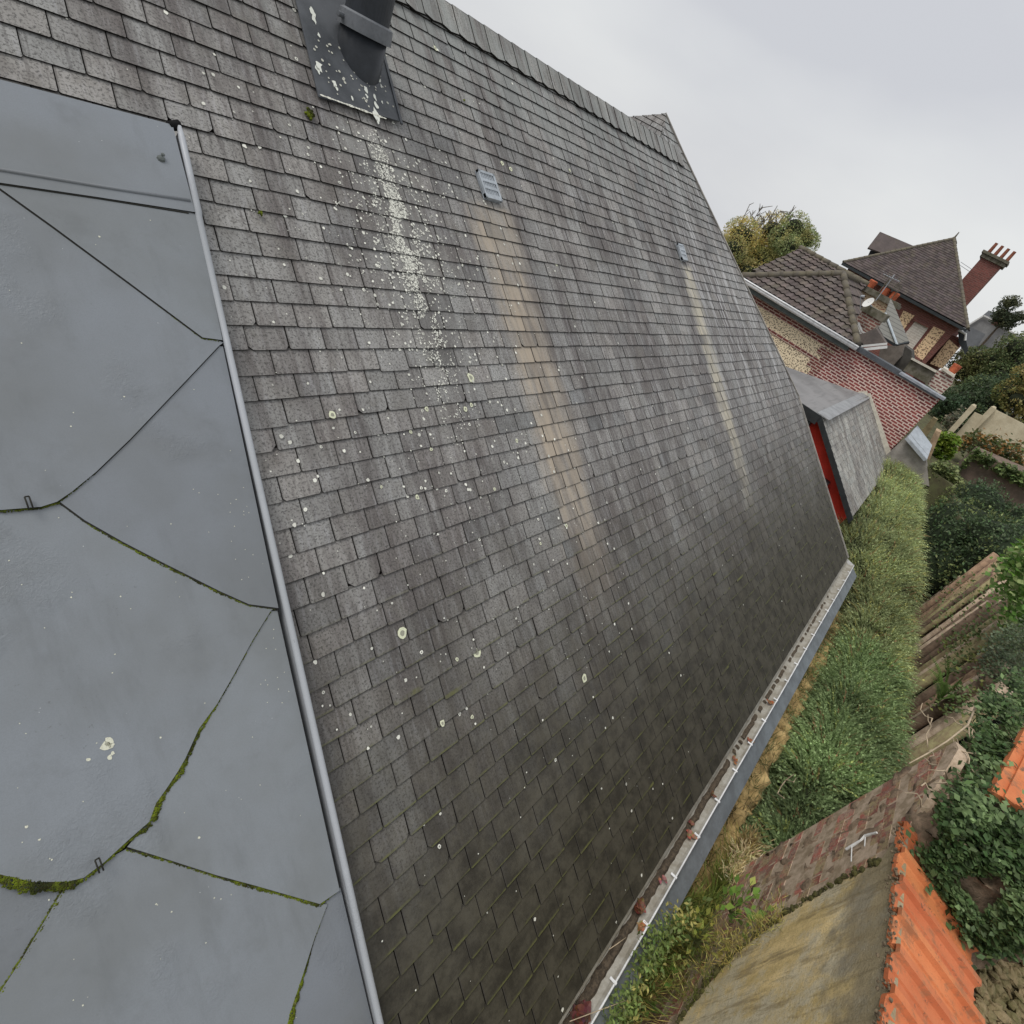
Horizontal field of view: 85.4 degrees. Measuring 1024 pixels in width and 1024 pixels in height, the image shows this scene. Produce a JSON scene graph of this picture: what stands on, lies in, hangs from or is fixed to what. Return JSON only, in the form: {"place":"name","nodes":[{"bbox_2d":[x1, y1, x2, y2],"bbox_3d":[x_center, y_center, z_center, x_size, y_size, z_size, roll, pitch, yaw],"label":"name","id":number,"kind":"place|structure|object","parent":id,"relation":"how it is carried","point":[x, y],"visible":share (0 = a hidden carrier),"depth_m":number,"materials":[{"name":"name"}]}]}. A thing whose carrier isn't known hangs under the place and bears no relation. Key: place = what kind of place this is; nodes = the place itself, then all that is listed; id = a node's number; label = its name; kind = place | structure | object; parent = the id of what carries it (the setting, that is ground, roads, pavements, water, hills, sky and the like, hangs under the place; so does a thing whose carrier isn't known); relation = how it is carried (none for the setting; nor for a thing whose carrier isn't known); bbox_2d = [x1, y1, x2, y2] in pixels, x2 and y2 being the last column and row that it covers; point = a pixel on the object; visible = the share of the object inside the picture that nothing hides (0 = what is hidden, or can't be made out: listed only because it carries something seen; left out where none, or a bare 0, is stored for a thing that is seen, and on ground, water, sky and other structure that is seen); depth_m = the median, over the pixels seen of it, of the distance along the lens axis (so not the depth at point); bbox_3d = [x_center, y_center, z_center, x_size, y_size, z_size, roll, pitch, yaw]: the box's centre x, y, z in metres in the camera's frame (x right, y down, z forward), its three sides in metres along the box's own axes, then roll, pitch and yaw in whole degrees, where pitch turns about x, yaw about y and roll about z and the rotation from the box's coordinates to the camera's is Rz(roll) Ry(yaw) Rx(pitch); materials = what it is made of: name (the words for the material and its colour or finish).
{"place":"outdoors","nodes":[
{"label":"outdoors","id":0,"kind":"place"},
{"bbox_2d":[446,0,1023,380],"label":"sky","id":1,"kind":"structure","parent":0,"point":[903,120],"materials":[{"name":"white"}]},
{"bbox_2d":[767,210,821,261],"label":"broadleaf tree","id":2,"kind":"object","parent":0,"point":[794,234],"visible":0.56,"depth_m":65.28,"materials":[{"name":"green plant"}]},
{"bbox_2d":[922,417,937,436],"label":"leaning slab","id":3,"kind":"structure","parent":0,"point":[927,428],"depth_m":19.18,"materials":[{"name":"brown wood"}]},
{"bbox_2d":[891,370,1023,760],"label":"terrace","id":4,"kind":"structure","parent":0,"point":[937,486],"depth_m":15.73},
{"bbox_2d":[653,885,787,1010],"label":"dry grass","id":5,"kind":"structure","parent":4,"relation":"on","point":[677,987],"depth_m":3.80,"materials":[{"name":"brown plant"}]},
{"bbox_2d":[658,613,850,977],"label":"hedge litter","id":6,"kind":"object","parent":4,"relation":"on","point":[787,712],"visible":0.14,"depth_m":6.61,"materials":[{"name":"brown plant"}]},
{"bbox_2d":[709,817,774,885],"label":"seed heads","id":7,"kind":"object","parent":6,"relation":"on","point":[746,844],"visible":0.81,"depth_m":5.18,"materials":[{"name":"beige plant"}]},
{"bbox_2d":[630,741,1023,1023],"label":"garden wall","id":8,"kind":"structure","parent":4,"relation":"on","point":[865,935],"depth_m":3.20,"materials":[{"name":"brick"}]},
{"bbox_2d":[716,872,773,939],"bbox_3d":[1.645,2.816,4.005,0.360,0.347,0.440,44,37,22],"label":"leafy weed","id":9,"kind":"object","parent":8,"relation":"attached to","point":[729,906],"visible":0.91,"depth_m":4.01,"materials":[{"name":"green plant"}]},
{"bbox_2d":[906,703,1003,845],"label":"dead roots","id":10,"kind":"object","parent":8,"relation":"on","point":[955,734],"visible":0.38,"depth_m":3.61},
{"bbox_2d":[972,727,1023,813],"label":"tile capped pier","id":11,"kind":"structure","parent":8,"relation":"on","point":[1013,786],"depth_m":3.42,"materials":[{"name":"tile"}]},
{"bbox_2d":[899,665,1023,969],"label":"ivy","id":12,"kind":"object","parent":11,"relation":"attached to","point":[998,934],"visible":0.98,"depth_m":3.09,"materials":[{"name":"green plant"}]},
{"bbox_2d":[973,959,1023,1023],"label":"mossy rubble","id":13,"kind":"object","parent":8,"relation":"on","point":[999,999],"visible":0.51,"depth_m":3.26,"materials":[{"name":"stone"}]},
{"bbox_2d":[886,425,931,485],"bbox_3d":[11.649,-1.499,15.921,1.380,1.387,0.805,44,37,22],"label":"rendered lean to","id":14,"kind":"object","parent":4,"relation":"on","point":[913,448],"visible":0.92,"depth_m":15.83,"materials":[{"name":"concrete"}]},
{"bbox_2d":[927,428,941,459],"bbox_3d":[12.669,-1.986,16.728,0.518,0.917,0.500,44,37,22],"label":"tan coping","id":15,"kind":"object","parent":4,"relation":"on","point":[935,437],"visible":0.65,"depth_m":16.48,"materials":[{"name":"stone"}]},
{"bbox_2d":[928,455,964,484],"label":"plants","id":16,"kind":"object","parent":4,"relation":"on","point":[944,470],"visible":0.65,"depth_m":15.59,"materials":[{"name":"green plant"}]},
{"bbox_2d":[933,431,962,460],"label":"lime plants","id":17,"kind":"object","parent":4,"relation":"on","point":[947,443],"visible":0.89,"depth_m":17.11,"materials":[{"name":"green plant"}]},
{"bbox_2d":[940,404,966,432],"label":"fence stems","id":18,"kind":"object","parent":4,"relation":"on","point":[951,420],"visible":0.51,"depth_m":20.73,"materials":[{"name":"green plant"}]},
{"bbox_2d":[898,552,1012,766],"bbox_3d":[7.685,2.880,10.546,0.376,3.973,7.382,44,37,22],"label":"pole palisade","id":19,"kind":"object","parent":4,"relation":"on","point":[941,731],"visible":0.21,"depth_m":9.32,"materials":[{"name":"brown wood"}]},
{"bbox_2d":[973,615,1023,693],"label":"ground ivy","id":20,"kind":"object","parent":19,"relation":"attached to","point":[1009,640],"visible":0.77,"depth_m":7.52,"materials":[{"name":"green plant"}]},
{"bbox_2d":[928,393,987,432],"bbox_3d":[18.695,-4.066,23.458,2.016,1.847,1.476,28,34,0],"label":"broadleaf tree","id":21,"kind":"object","parent":4,"relation":"on","point":[949,404],"visible":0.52,"depth_m":23.13,"materials":[{"name":"green plant"}]},
{"bbox_2d":[947,404,976,432],"bbox_3d":[16.256,-3.202,20.248,0.283,1.637,0.179,44,37,22],"label":"concrete post","id":22,"kind":"object","parent":4,"relation":"on","point":[963,417],"visible":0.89,"depth_m":20.05,"materials":[{"name":"beige concrete"}]},
{"bbox_2d":[925,566,1003,722],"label":"palisade weeds","id":23,"kind":"object","parent":4,"relation":"on","point":[959,698],"visible":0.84,"depth_m":8.82,"materials":[{"name":"green plant"}]},
{"bbox_2d":[924,653,962,700],"bbox_3d":[6.157,2.406,8.042,0.916,0.484,0.722,4,41,-32],"label":"fern","id":24,"kind":"object","parent":23,"relation":"on","point":[943,688],"visible":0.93,"depth_m":7.99,"materials":[{"name":"green plant"}]},
{"bbox_2d":[913,477,1023,601],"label":"dark shrub","id":25,"kind":"object","parent":4,"relation":"on","point":[981,508],"visible":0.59,"depth_m":12.92,"materials":[{"name":"green plant"}]},
{"bbox_2d":[929,371,1020,419],"bbox_3d":[20.267,-4.938,24.382,2.804,3.537,3.789,30,34,2],"label":"broadleaf tree","id":26,"kind":"object","parent":4,"relation":"on","point":[980,393],"visible":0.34,"depth_m":23.81,"materials":[{"name":"green plant"}]},
{"bbox_2d":[957,406,995,446],"bbox_3d":[16.815,-3.045,20.226,0.230,1.875,0.178,44,37,22],"label":"concrete post","id":27,"kind":"object","parent":4,"relation":"on","point":[989,412],"visible":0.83,"depth_m":19.86,"materials":[{"name":"beige concrete"}]},
{"bbox_2d":[956,412,982,436],"bbox_3d":[16.653,-3.099,20.252,0.422,1.105,0.060,44,37,22],"label":"concrete fence","id":28,"kind":"object","parent":27,"relation":"attached to","point":[975,418],"visible":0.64,"depth_m":20.17,"materials":[{"name":"beige concrete"}]},
{"bbox_2d":[976,410,1023,458],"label":"concrete fence","id":29,"kind":"object","parent":27,"relation":"attached to","point":[994,421],"visible":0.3,"depth_m":19.77,"materials":[{"name":"beige concrete"}]},
{"bbox_2d":[945,335,1023,391],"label":"broadleaf tree","id":30,"kind":"object","parent":4,"relation":"on","point":[968,362],"visible":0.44,"depth_m":27.96,"materials":[{"name":"green plant"}]},
{"bbox_2d":[956,446,1023,509],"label":"stone bank","id":31,"kind":"structure","parent":4,"relation":"on","point":[976,472],"depth_m":16.34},
{"bbox_2d":[938,446,1023,492],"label":"bank creeper","id":32,"kind":"object","parent":31,"relation":"attached to","point":[1001,470],"visible":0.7,"depth_m":16.00,"materials":[{"name":"green plant"}]},
{"bbox_2d":[958,427,1023,465],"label":"autumn shrubs","id":33,"kind":"object","parent":4,"relation":"on","point":[995,446],"visible":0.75,"depth_m":17.40,"materials":[{"name":"green plant"}]},
{"bbox_2d":[973,331,1023,382],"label":"broadleaf tree","id":34,"kind":"object","parent":4,"relation":"on","point":[1014,352],"visible":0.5,"depth_m":26.11,"materials":[{"name":"green plant"}]},
{"bbox_2d":[982,536,1023,651],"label":"laurel shrub","id":35,"kind":"object","parent":4,"relation":"on","point":[1014,582],"visible":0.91,"depth_m":7.89,"materials":[{"name":"green plant"}]},
{"bbox_2d":[990,363,1023,423],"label":"broadleaf tree","id":36,"kind":"object","parent":4,"relation":"on","point":[1013,394],"visible":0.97,"depth_m":21.95,"materials":[{"name":"green plant"}]},
{"bbox_2d":[960,311,1020,357],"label":"distant grey house","id":37,"kind":"structure","parent":0,"point":[982,327],"depth_m":52.84,"materials":[{"name":"white paint"}]},
{"bbox_2d":[978,295,1023,349],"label":"conifer","id":38,"kind":"object","parent":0,"point":[1005,318],"visible":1,"depth_m":47.25,"materials":[{"name":"green plant"}]},
{"bbox_3d":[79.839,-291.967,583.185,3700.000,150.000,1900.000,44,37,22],"label":"ground","id":39,"kind":"structure","parent":0,"visible":0},
{"bbox_2d":[0,0,856,1023],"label":"slate roofed building","id":40,"kind":"structure","parent":39,"relation":"on","point":[426,566],"depth_m":3.00,"materials":[{"name":"black stone"}]},
{"bbox_2d":[304,107,314,120],"bbox_3d":[-1.205,-2.373,3.308,0.054,0.058,0.066,19,35,-13],"label":"moss cushion","id":41,"kind":"object","parent":40,"relation":"on","point":[309,113],"visible":1,"depth_m":3.30,"materials":[{"name":"green plant"}]},
{"bbox_2d":[569,1000,626,1021],"bbox_3d":[0.529,3.026,3.369,0.424,0.022,0.005,8,39,-28],"label":"dry stalk","id":42,"kind":"object","parent":40,"relation":"on","point":[596,1011],"visible":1,"depth_m":3.35,"materials":[{"name":"beige plant"}]},
{"bbox_2d":[658,896,713,972],"bbox_3d":[1.306,3.243,4.372,0.506,0.444,0.662,44,37,22],"label":"leafy weed","id":43,"kind":"object","parent":40,"relation":"on","point":[697,918],"visible":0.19,"depth_m":4.36,"materials":[{"name":"green plant"}]},
{"bbox_2d":[563,596,828,1023],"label":"gutter silt","id":44,"kind":"object","parent":40,"relation":"on","point":[589,992],"visible":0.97,"depth_m":4.20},
{"bbox_2d":[570,999,590,1023],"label":"leaf heap","id":45,"kind":"object","parent":44,"relation":"on","point":[582,1008],"visible":0.93,"depth_m":3.36,"materials":[{"name":"brown plant"}]},
{"bbox_2d":[634,897,645,913],"bbox_3d":[0.922,2.830,3.982,0.101,0.049,0.119,44,37,22],"label":"leaf heap","id":46,"kind":"object","parent":44,"relation":"on","point":[639,906],"visible":0.98,"depth_m":3.97,"materials":[{"name":"brown plant"}]},
{"bbox_2d":[637,920,645,931],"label":"dead leaf","id":47,"kind":"object","parent":44,"relation":"on","point":[641,925],"visible":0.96,"depth_m":3.89,"materials":[{"name":"brown plant"}]},
{"bbox_2d":[658,875,666,883],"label":"dead leaf","id":48,"kind":"object","parent":44,"relation":"on","point":[664,879],"visible":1,"depth_m":4.20,"materials":[{"name":"brown plant"}]},
{"bbox_2d":[686,829,697,839],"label":"dead leaf","id":49,"kind":"object","parent":44,"relation":"on","point":[690,833],"visible":1,"depth_m":4.59,"materials":[{"name":"brown plant"}]},
{"bbox_2d":[732,755,737,764],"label":"dead leaf","id":50,"kind":"object","parent":44,"relation":"on","point":[735,759],"visible":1,"depth_m":5.43,"materials":[{"name":"brown plant"}]},
{"bbox_2d":[671,904,735,965],"bbox_3d":[1.410,3.221,4.144,0.482,0.438,0.450,44,37,22],"label":"leafy weed","id":51,"kind":"object","parent":40,"relation":"on","point":[697,938],"visible":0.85,"depth_m":4.18,"materials":[{"name":"green plant"}]},
{"bbox_2d":[724,233,761,272],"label":"broadleaf tree","id":52,"kind":"object","parent":39,"relation":"on","point":[736,248],"visible":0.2,"depth_m":65.33,"materials":[{"name":"green plant"}]},
{"bbox_2d":[643,611,849,1004],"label":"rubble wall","id":53,"kind":"structure","parent":39,"relation":"on","point":[751,786],"depth_m":6.33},
{"bbox_2d":[602,898,698,1023],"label":"overhanging weeds","id":54,"kind":"object","parent":53,"relation":"on","point":[629,1007],"visible":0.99,"depth_m":3.71,"materials":[{"name":"green plant"}]},
{"bbox_2d":[634,972,671,1021],"bbox_3d":[0.967,3.553,4.177,0.366,0.411,0.484,44,37,22],"label":"leafy weed","id":55,"kind":"object","parent":53,"relation":"on","point":[666,984],"visible":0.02,"depth_m":4.10,"materials":[{"name":"green plant"}]},
{"bbox_2d":[657,918,686,982],"bbox_3d":[1.172,3.500,4.400,0.381,0.404,0.414,18,35,-15],"label":"leafy weed","id":56,"kind":"object","parent":53,"relation":"on","point":[673,968],"visible":0.03,"depth_m":4.29,"materials":[{"name":"green plant"}]},
{"bbox_2d":[622,819,762,1023],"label":"wild grass","id":57,"kind":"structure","parent":53,"relation":"on","point":[717,888],"depth_m":4.69,"materials":[{"name":"green plant"}]},
{"bbox_2d":[722,203,796,268],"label":"broadleaf tree","id":58,"kind":"object","parent":39,"relation":"on","point":[756,237],"visible":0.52,"depth_m":67.53,"materials":[{"name":"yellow plant"}]},
{"bbox_2d":[720,457,933,878],"bbox_3d":[6.571,2.025,11.144,2.817,3.583,16.211,40,36,16],"label":"feathery hedge","id":59,"kind":"object","parent":39,"relation":"on","point":[847,749],"visible":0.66,"depth_m":8.26,"materials":[{"name":"green plant"}]},
{"bbox_2d":[786,367,890,523],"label":"red gabled outbuilding","id":60,"kind":"structure","parent":39,"relation":"on","point":[851,444],"depth_m":13.03,"materials":[{"name":"stone"}]},
{"bbox_2d":[742,245,961,449],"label":"tiled flint house","id":61,"kind":"structure","parent":39,"relation":"on","point":[820,323],"depth_m":16.97,"materials":[{"name":"red brick"}]},
{"bbox_2d":[860,295,873,308],"bbox_3d":[10.458,-6.154,16.376,0.658,0.399,0.285,2,42,-33],"label":"satellite dish","id":62,"kind":"object","parent":61,"relation":"attached to","point":[869,301],"visible":1,"depth_m":16.37,"materials":[{"name":"white paint"}]},
{"bbox_2d":[875,272,900,300],"bbox_3d":[12.848,-7.767,19.172,0.609,0.927,0.444,44,37,22],"label":"tv aerial","id":63,"kind":"object","parent":61,"relation":"attached to","point":[888,282],"visible":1,"depth_m":19.05,"materials":[{"name":"metal"}]},
{"bbox_2d":[841,232,1015,384],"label":"plum roofed house","id":64,"kind":"structure","parent":39,"relation":"on","point":[938,294],"depth_m":26.86,"materials":[{"name":"brown tile"}]},
{"bbox_2d":[906,322,927,348],"bbox_3d":[19.514,-8.553,26.981,0.762,1.204,0.050,44,37,22],"label":"blocked window","id":65,"kind":"structure","parent":64,"relation":"in","point":[916,331],"depth_m":26.90,"materials":[{"name":"brick"}]},
{"bbox_2d":[914,319,929,360],"bbox_3d":[19.591,-8.293,26.827,1.438,1.521,0.220,44,37,22],"label":"window frame","id":66,"kind":"structure","parent":64,"relation":"in","point":[915,320],"depth_m":26.61,"materials":[{"name":"brown wood"}]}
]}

